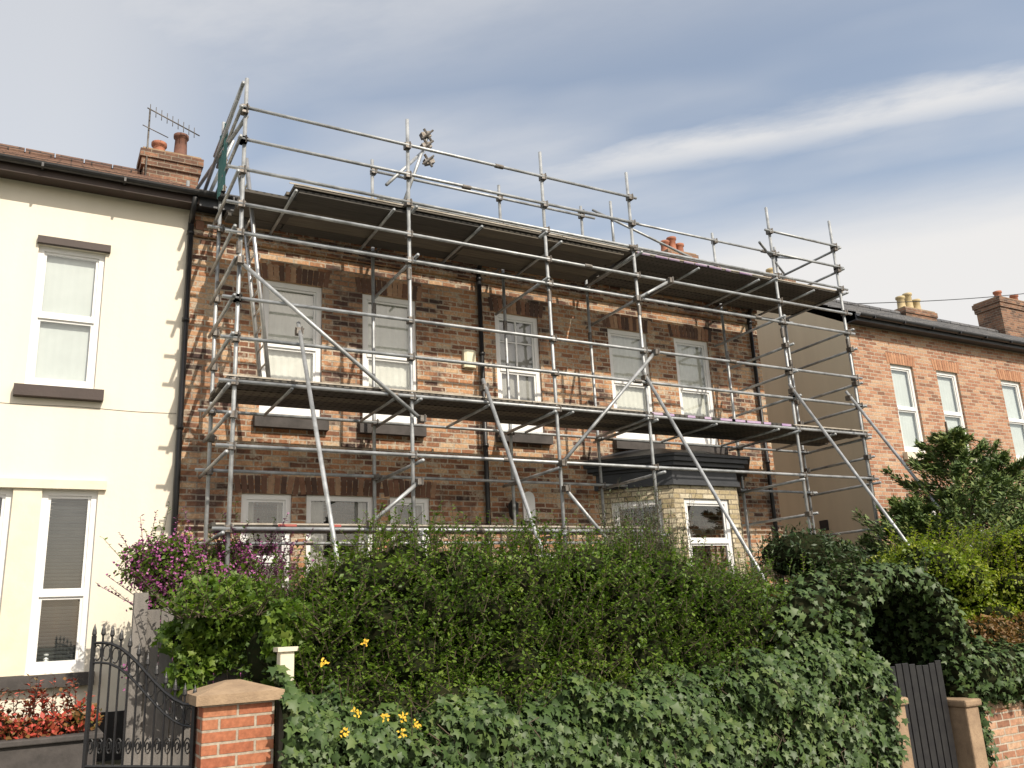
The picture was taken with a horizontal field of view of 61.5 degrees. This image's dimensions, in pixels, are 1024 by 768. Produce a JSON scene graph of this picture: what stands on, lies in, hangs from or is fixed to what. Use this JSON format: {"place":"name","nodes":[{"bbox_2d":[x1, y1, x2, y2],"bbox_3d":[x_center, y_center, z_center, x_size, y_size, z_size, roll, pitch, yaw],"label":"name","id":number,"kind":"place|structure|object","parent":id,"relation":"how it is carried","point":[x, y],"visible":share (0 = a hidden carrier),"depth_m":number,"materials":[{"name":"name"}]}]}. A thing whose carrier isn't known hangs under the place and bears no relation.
{"place":"outdoors","nodes":[
{"label":"outdoors","id":0,"kind":"place"},
{"bbox_2d":[96,759,120,764],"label":"garden soil","id":1,"kind":"structure","parent":0,"point":[117,762],"depth_m":9.15,"materials":[{"name":"brown soil"}]},
{"bbox_2d":[0,728,102,767],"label":"planter","id":2,"kind":"object","parent":1,"relation":"on","point":[63,750],"visible":0.89,"depth_m":7.61,"materials":[{"name":"stone"}]},
{"bbox_2d":[0,673,103,739],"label":"red leaved shrub","id":3,"kind":"object","parent":2,"relation":"in","point":[44,724],"visible":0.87,"depth_m":7.84,"materials":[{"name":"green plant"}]},
{"bbox_2d":[123,593,247,764],"bbox_3d":[-2.316,2.469,6.849,1.380,1.600,0.110,6,-18,-28],"label":"timber fence","id":4,"kind":"object","parent":1,"relation":"on","point":[145,623],"visible":0.1,"depth_m":6.61,"materials":[{"name":"grey wood"}]},
{"bbox_2d":[97,501,316,690],"bbox_3d":[-3.174,2.300,8.949,2.181,2.163,1.433,6,-18,-28],"label":"purple flowering shrub","id":5,"kind":"object","parent":1,"relation":"on","point":[150,564],"visible":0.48,"depth_m":8.76,"materials":[{"name":"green plant"}]},
{"bbox_2d":[226,499,853,767],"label":"privet hedge","id":6,"kind":"object","parent":1,"relation":"on","point":[413,615],"visible":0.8,"depth_m":7.00,"materials":[{"name":"green plant"}]},
{"bbox_2d":[135,546,318,707],"bbox_3d":[-1.977,1.839,6.399,1.495,1.199,1.372,6,-18,-28],"label":"climbing vine","id":7,"kind":"object","parent":6,"relation":"attached to","point":[212,614],"visible":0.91,"depth_m":6.38,"materials":[{"name":"green plant"}]},
{"bbox_2d":[186,78,971,605],"bbox_3d":[1.620,0.098,11.905,11.135,8.470,5.482,6,-18,-28],"label":"scaffolding","id":8,"kind":"object","parent":1,"relation":"on","point":[406,224],"visible":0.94,"depth_m":11.71,"materials":[{"name":"metal"}]},
{"bbox_2d":[561,478,777,584],"bbox_3d":[1.787,1.904,9.686,2.426,1.744,1.777,6,-18,-28],"label":"grey leaved shrub","id":9,"kind":"object","parent":1,"relation":"on","point":[646,516],"visible":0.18,"depth_m":9.69,"materials":[{"name":"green plant"}]},
{"bbox_2d":[598,485,747,575],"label":"bay walls","id":10,"kind":"structure","parent":1,"relation":"on","point":[730,495],"depth_m":13.20,"materials":[{"name":"beige brick"}]},
{"bbox_2d":[583,452,749,495],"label":"bay cornice","id":11,"kind":"structure","parent":10,"relation":"on","point":[613,475],"depth_m":13.22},
{"bbox_2d":[588,448,734,460],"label":"bay roof","id":12,"kind":"structure","parent":11,"relation":"on","point":[628,453],"depth_m":13.51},
{"bbox_2d":[771,586,880,674],"bbox_3d":[3.714,3.186,9.755,2.370,1.920,0.798,6,-18,-28],"label":"laurel shrub","id":13,"kind":"object","parent":1,"relation":"on","point":[876,649],"depth_m":9.77,"materials":[{"name":"green plant"}]},
{"bbox_2d":[769,589,1023,648],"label":"bronze shrub","id":14,"kind":"object","parent":1,"relation":"in","point":[995,628],"visible":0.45,"depth_m":9.75,"materials":[{"name":"brown plant"}]},
{"bbox_2d":[841,493,1022,612],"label":"conifer tree","id":15,"kind":"object","parent":1,"relation":"on","point":[914,507],"visible":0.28,"depth_m":12.19,"materials":[{"name":"green plant"}]},
{"bbox_2d":[852,421,1023,579],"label":"conifer tree","id":16,"kind":"object","parent":1,"relation":"on","point":[952,445],"visible":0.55,"depth_m":12.58,"materials":[{"name":"green plant"}]},
{"bbox_2d":[861,513,1023,624],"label":"golden shrub","id":17,"kind":"object","parent":1,"relation":"on","point":[972,585],"visible":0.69,"depth_m":10.46,"materials":[{"name":"green plant"}]},
{"bbox_2d":[945,449,1023,542],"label":"conifer tree","id":18,"kind":"object","parent":1,"relation":"on","point":[1015,469],"visible":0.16,"depth_m":13.51,"materials":[{"name":"green plant"}]},
{"bbox_2d":[0,0,1023,325],"label":"sky","id":19,"kind":"structure","parent":0,"point":[896,124],"materials":[{"name":"blue"}]},
{"bbox_2d":[521,521,538,524],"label":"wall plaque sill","id":20,"kind":"structure","parent":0,"point":[527,522],"depth_m":12.54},
{"bbox_2d":[751,520,903,586],"bbox_3d":[4.562,2.785,11.747,2.901,1.758,1.638,6,-18,-28],"label":"evergreen shrub","id":21,"kind":"object","parent":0,"point":[786,549],"visible":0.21,"depth_m":11.20,"materials":[{"name":"green plant"}]},
{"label":"garden path","id":22,"kind":"structure","parent":0,"visible":0},
{"bbox_2d":[1,710,124,761],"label":"plinth","id":23,"kind":"structure","parent":22,"relation":"on","point":[110,725],"depth_m":9.40,"materials":[{"name":"black paint"}]},
{"bbox_2d":[0,178,189,718],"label":"walls","id":24,"kind":"structure","parent":22,"relation":"on","point":[127,454],"depth_m":10.29,"materials":[{"name":"beige paint"}]},
{"bbox_2d":[0,488,41,676],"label":"mullion","id":25,"kind":"object","parent":24,"relation":"attached to","point":[19,572],"visible":1,"depth_m":9.36},
{"bbox_2d":[0,671,94,690],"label":"sill","id":26,"kind":"structure","parent":24,"relation":"attached to","point":[15,682],"depth_m":9.15,"materials":[{"name":"stone"}]},
{"bbox_2d":[0,245,104,674],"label":"window frames","id":27,"kind":"structure","parent":24,"relation":"attached to","point":[39,595],"depth_m":9.81,"materials":[{"name":"white plastic"}]},
{"bbox_2d":[0,498,87,661],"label":"blinds","id":28,"kind":"object","parent":27,"relation":"attached to","point":[74,537],"visible":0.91,"depth_m":9.72,"materials":[{"name":"grey fabric"}]},
{"bbox_2d":[0,478,106,489],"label":"lintel","id":29,"kind":"structure","parent":24,"relation":"attached to","point":[51,484],"depth_m":9.72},
{"bbox_2d":[13,383,103,401],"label":"sill","id":30,"kind":"structure","parent":24,"relation":"attached to","point":[56,392],"depth_m":9.95,"materials":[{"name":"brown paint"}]},
{"bbox_2d":[35,255,95,381],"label":"curtains","id":31,"kind":"object","parent":24,"relation":"attached to","point":[62,351],"visible":0.57,"depth_m":10.41,"materials":[{"name":"white fabric"}]},
{"bbox_2d":[37,235,110,253],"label":"lintel","id":32,"kind":"structure","parent":24,"relation":"attached to","point":[72,244],"depth_m":10.50,"materials":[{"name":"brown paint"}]},
{"bbox_2d":[0,402,175,413],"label":"wall cable","id":33,"kind":"object","parent":24,"relation":"attached to","point":[85,407],"depth_m":10.14,"materials":[{"name":"metal"}]},
{"bbox_2d":[0,170,197,209],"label":"soffit","id":34,"kind":"structure","parent":24,"relation":"attached to","point":[87,188],"depth_m":10.73,"materials":[{"name":"brown paint"}]},
{"bbox_2d":[0,149,199,189],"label":"roof","id":35,"kind":"structure","parent":24,"relation":"attached to","point":[69,163],"depth_m":12.34,"materials":[{"name":"brown tile"}]},
{"bbox_2d":[0,143,141,174],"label":"ridge tiles","id":36,"kind":"object","parent":35,"relation":"attached to","point":[66,158],"visible":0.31,"depth_m":14.81,"materials":[{"name":"tile"}]},
{"bbox_2d":[0,161,199,204],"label":"fascia","id":37,"kind":"structure","parent":35,"relation":"attached to","point":[81,179],"depth_m":10.58,"materials":[{"name":"brown paint"}]},
{"bbox_2d":[0,153,201,196],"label":"gutter","id":38,"kind":"object","parent":37,"relation":"attached to","point":[43,165],"visible":1,"depth_m":10.52,"materials":[{"name":"black paint"}]},
{"bbox_2d":[81,624,196,767],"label":"wrought iron gate","id":39,"kind":"structure","parent":22,"relation":"on","point":[152,743],"depth_m":5.71,"materials":[{"name":"black metal"}]},
{"bbox_2d":[190,700,274,767],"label":"pillar","id":40,"kind":"structure","parent":22,"relation":"on","point":[237,735],"depth_m":5.47,"materials":[{"name":"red brick"}]},
{"bbox_2d":[182,679,284,706],"bbox_3d":[-1.859,2.039,5.728,0.550,0.130,0.550,6,-18,-28],"label":"coping","id":41,"kind":"object","parent":40,"relation":"on","point":[231,691],"visible":0.93,"depth_m":5.54,"materials":[{"name":"stone"}]},
{"bbox_2d":[273,646,297,767],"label":"gate post","id":42,"kind":"object","parent":22,"relation":"on","point":[285,656],"visible":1,"depth_m":5.92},
{"bbox_2d":[167,211,788,752],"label":"walls","id":43,"kind":"structure","parent":22,"relation":"on","point":[449,299],"depth_m":12.52,"materials":[{"name":"brick"}]},
{"bbox_2d":[196,205,225,215],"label":"soffit","id":44,"kind":"structure","parent":43,"relation":"attached to","point":[207,210],"depth_m":11.40,"materials":[{"name":"grey paint"}]},
{"bbox_2d":[199,197,234,210],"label":"fascia","id":45,"kind":"structure","parent":43,"relation":"attached to","point":[208,203],"depth_m":11.24,"materials":[{"name":"grey paint"}]},
{"bbox_2d":[200,190,237,204],"bbox_3d":[0.368,-2.020,13.488,10.020,0.070,0.136,6,-18,-28],"label":"gutter","id":46,"kind":"object","parent":45,"relation":"attached to","point":[209,194],"visible":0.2,"depth_m":11.17,"materials":[{"name":"black paint"}]},
{"bbox_2d":[247,321,533,583],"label":"curtains","id":47,"kind":"object","parent":43,"relation":"attached to","point":[526,390],"visible":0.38,"depth_m":13.21,"materials":[{"name":"white fabric"}]},
{"bbox_2d":[462,349,475,368],"bbox_3d":[-0.636,-0.369,12.777,0.190,0.270,0.090,6,-18,-28],"label":"alarm box","id":48,"kind":"object","parent":43,"relation":"attached to","point":[468,355],"visible":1,"depth_m":12.74,"materials":[{"name":"plastic"}]},
{"bbox_2d":[234,262,710,497],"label":"window arches","id":49,"kind":"structure","parent":43,"relation":"in","point":[387,291],"depth_m":11.85,"materials":[{"name":"brown brick"}]},
{"bbox_2d":[194,214,757,324],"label":"cornice","id":50,"kind":"structure","parent":43,"relation":"attached to","point":[268,244],"depth_m":13.11,"materials":[{"name":"brick"}]},
{"bbox_2d":[195,220,751,319],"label":"dentils","id":51,"kind":"object","parent":50,"relation":"attached to","point":[199,225],"visible":0.5,"depth_m":13.11,"materials":[{"name":"brick"}]},
{"bbox_2d":[170,195,784,587],"bbox_3d":[0.287,1.257,12.639,9.851,6.755,0.339,6,-18,-28],"label":"downpipe","id":52,"kind":"object","parent":43,"relation":"attached to","point":[179,429],"visible":0.54,"depth_m":11.14,"materials":[{"name":"black paint"}]},
{"bbox_2d":[240,280,734,594],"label":"window frames","id":53,"kind":"structure","parent":43,"relation":"attached to","point":[423,503],"depth_m":12.47,"materials":[{"name":"white plastic"}]},
{"bbox_2d":[268,290,707,416],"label":"curtains","id":54,"kind":"object","parent":43,"relation":"attached to","point":[391,336],"visible":0.43,"depth_m":12.41,"materials":[{"name":"white fabric"}]},
{"bbox_2d":[253,416,728,454],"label":"sill","id":55,"kind":"structure","parent":43,"relation":"attached to","point":[302,424],"depth_m":11.91,"materials":[{"name":"stone"}]},
{"bbox_2d":[507,500,518,519],"bbox_3d":[0.016,1.813,12.393,0.232,0.280,0.150,-63,-61,72],"label":"wall lamp","id":56,"kind":"object","parent":43,"relation":"attached to","point":[509,506],"visible":0.69,"depth_m":12.31,"materials":[{"name":"black metal"}]},
{"bbox_2d":[522,491,535,520],"bbox_3d":[0.247,1.796,12.656,0.200,0.430,0.030,6,-18,-28],"label":"wall plaque","id":57,"kind":"object","parent":43,"relation":"attached to","point":[530,497],"depth_m":12.66,"materials":[{"name":"white stone"}]},
{"bbox_3d":[-1.859,-2.030,17.636,10.020,2.303,9.000,6,-18,-28],"label":"roof","id":58,"kind":"object","parent":43,"relation":"attached to","visible":0},
{"bbox_2d":[136,147,203,187],"bbox_3d":[-6.242,-3.413,15.601,1.070,1.350,0.690,6,-18,-28],"label":"chimney stack","id":59,"kind":"object","parent":58,"relation":"on","point":[180,169],"visible":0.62,"depth_m":15.46,"materials":[{"name":"brown brick"}]},
{"bbox_2d":[143,104,199,174],"bbox_3d":[-6.185,-4.066,15.525,0.203,1.761,1.040,-15,-19,36],"label":"tv aerial","id":60,"kind":"object","parent":59,"relation":"attached to","point":[161,115],"visible":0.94,"depth_m":15.45,"materials":[{"name":"metal"}]},
{"bbox_2d":[143,146,200,158],"bbox_3d":[-6.276,-4.088,15.786,0.990,0.050,0.610,6,-18,-28],"label":"chimney cap","id":61,"kind":"object","parent":59,"relation":"on","point":[172,152],"visible":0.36,"depth_m":15.54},
{"bbox_2d":[151,140,166,150],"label":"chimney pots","id":62,"kind":"object","parent":61,"relation":"on","point":[159,144],"visible":0.48,"depth_m":15.66,"materials":[{"name":"orange ceramic"}]},
{"bbox_2d":[174,132,188,154],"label":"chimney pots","id":63,"kind":"object","parent":61,"relation":"on","point":[181,139],"visible":0.62,"depth_m":15.88,"materials":[{"name":"orange ceramic"}]},
{"bbox_2d":[745,547,1008,767],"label":"ivy arch","id":64,"kind":"structure","parent":22,"relation":"on","point":[906,613],"depth_m":8.80,"materials":[{"name":"green plant"}]},
{"bbox_2d":[883,705,914,767],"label":"pillar","id":65,"kind":"structure","parent":22,"relation":"on","point":[903,730],"depth_m":8.07,"materials":[{"name":"stone"}]},
{"bbox_2d":[882,697,908,706],"bbox_3d":[3.592,3.054,8.291,0.230,0.070,0.380,6,-18,-28],"label":"cap","id":66,"kind":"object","parent":65,"relation":"on","point":[902,698],"depth_m":8.15,"materials":[{"name":"stone"}]},
{"bbox_2d":[888,660,958,767],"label":"timber gate","id":67,"kind":"structure","parent":65,"relation":"attached to","point":[922,688],"depth_m":8.49,"materials":[{"name":"black paint"}]},
{"bbox_2d":[847,323,1023,543],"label":"walls","id":68,"kind":"structure","parent":22,"relation":"on","point":[982,401],"depth_m":17.93,"materials":[{"name":"orange brick"}]},
{"bbox_2d":[755,310,881,581],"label":"gable wall","id":69,"kind":"structure","parent":68,"relation":"attached to","point":[835,509],"depth_m":17.72,"materials":[{"name":"beige paint"}]},
{"bbox_2d":[819,520,828,530],"bbox_3d":[6.289,2.848,17.327,0.030,0.200,0.200,6,-18,-28],"label":"vent","id":70,"kind":"object","parent":69,"relation":"attached to","point":[823,524],"visible":0.93,"depth_m":17.31,"materials":[{"name":"black paint"}]},
{"bbox_2d":[806,302,1023,341],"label":"roof","id":71,"kind":"structure","parent":68,"relation":"attached to","point":[853,310],"depth_m":22.56,"materials":[{"name":"stone"}]},
{"bbox_2d":[659,249,1023,337],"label":"chimney stack","id":72,"kind":"object","parent":71,"relation":"on","point":[1002,315],"visible":0.22,"depth_m":27.34,"materials":[{"name":"brown brick"}]},
{"bbox_2d":[663,248,1023,312],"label":"chimney cap","id":73,"kind":"object","parent":72,"relation":"on","point":[903,306],"visible":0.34,"depth_m":25.32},
{"bbox_2d":[660,236,1018,299],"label":"chimney pots","id":74,"kind":"object","parent":73,"relation":"on","point":[670,241],"visible":0.44,"depth_m":23.25,"materials":[{"name":"orange ceramic"}]},
{"bbox_2d":[766,268,920,308],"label":"chimney pots","id":75,"kind":"object","parent":73,"relation":"on","point":[903,298],"visible":0.52,"depth_m":25.52,"materials":[{"name":"beige ceramic"}]},
{"bbox_2d":[830,299,998,332],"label":"ridge tiles","id":76,"kind":"object","parent":71,"relation":"attached to","point":[899,312],"visible":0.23,"depth_m":24.94,"materials":[{"name":"tile"}]},
{"bbox_2d":[850,293,1023,303],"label":"overhead cable","id":77,"kind":"object","parent":71,"relation":"attached to","point":[933,300],"visible":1,"depth_m":18.35,"materials":[{"name":"black paint"}]},
{"bbox_2d":[855,313,1023,349],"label":"fascia","id":78,"kind":"structure","parent":71,"relation":"attached to","point":[908,327],"depth_m":18.16,"materials":[{"name":"grey paint"}]},
{"bbox_2d":[856,312,1023,345],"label":"gutter","id":79,"kind":"object","parent":78,"relation":"attached to","point":[926,326],"visible":1,"depth_m":18.07,"materials":[{"name":"black paint"}]},
{"bbox_2d":[847,319,1023,353],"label":"soffit","id":80,"kind":"structure","parent":68,"relation":"attached to","point":[884,327],"depth_m":18.39,"materials":[{"name":"grey paint"}]},
{"bbox_2d":[885,352,1021,502],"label":"window arches","id":81,"kind":"structure","parent":68,"relation":"in","point":[1003,375],"depth_m":18.43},
{"bbox_2d":[890,364,1023,531],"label":"window frames","id":82,"kind":"structure","parent":68,"relation":"attached to","point":[913,409],"depth_m":18.23,"materials":[{"name":"white plastic"}]},
{"bbox_2d":[891,370,1023,455],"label":"curtains","id":83,"kind":"object","parent":82,"relation":"attached to","point":[903,398],"visible":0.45,"depth_m":18.38,"materials":[{"name":"white fabric"}]},
{"bbox_2d":[903,452,1021,467],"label":"sill","id":84,"kind":"structure","parent":68,"relation":"attached to","point":[907,454],"depth_m":17.02,"materials":[{"name":"white stone"}]},
{"bbox_2d":[948,706,988,767],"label":"pillar","id":85,"kind":"structure","parent":22,"relation":"on","point":[968,737],"depth_m":8.57,"materials":[{"name":"stone"}]},
{"bbox_2d":[947,697,981,706],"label":"pillar cap","id":86,"kind":"structure","parent":85,"relation":"on","point":[960,702],"depth_m":8.64,"materials":[{"name":"stone"}]},
{"bbox_2d":[981,705,1023,767],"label":"wall","id":87,"kind":"structure","parent":22,"relation":"on","point":[1006,726],"depth_m":9.02,"materials":[{"name":"orange brick"}]},
{"bbox_2d":[958,635,1023,709],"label":"ivy hedge","id":88,"kind":"object","parent":87,"relation":"on","point":[1001,674],"visible":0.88,"depth_m":8.92,"materials":[{"name":"green plant"}]},
{"bbox_2d":[983,698,1022,709],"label":"coping","id":89,"kind":"object","parent":87,"relation":"on","point":[1000,704],"depth_m":9.05,"materials":[{"name":"stone"}]},
{"label":"ground","id":90,"kind":"structure","parent":0,"visible":0},
{"bbox_2d":[260,630,910,767],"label":"ivy hedge","id":91,"kind":"object","parent":90,"relation":"on","point":[809,710],"visible":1,"depth_m":6.71,"materials":[{"name":"green plant"}]}
]}

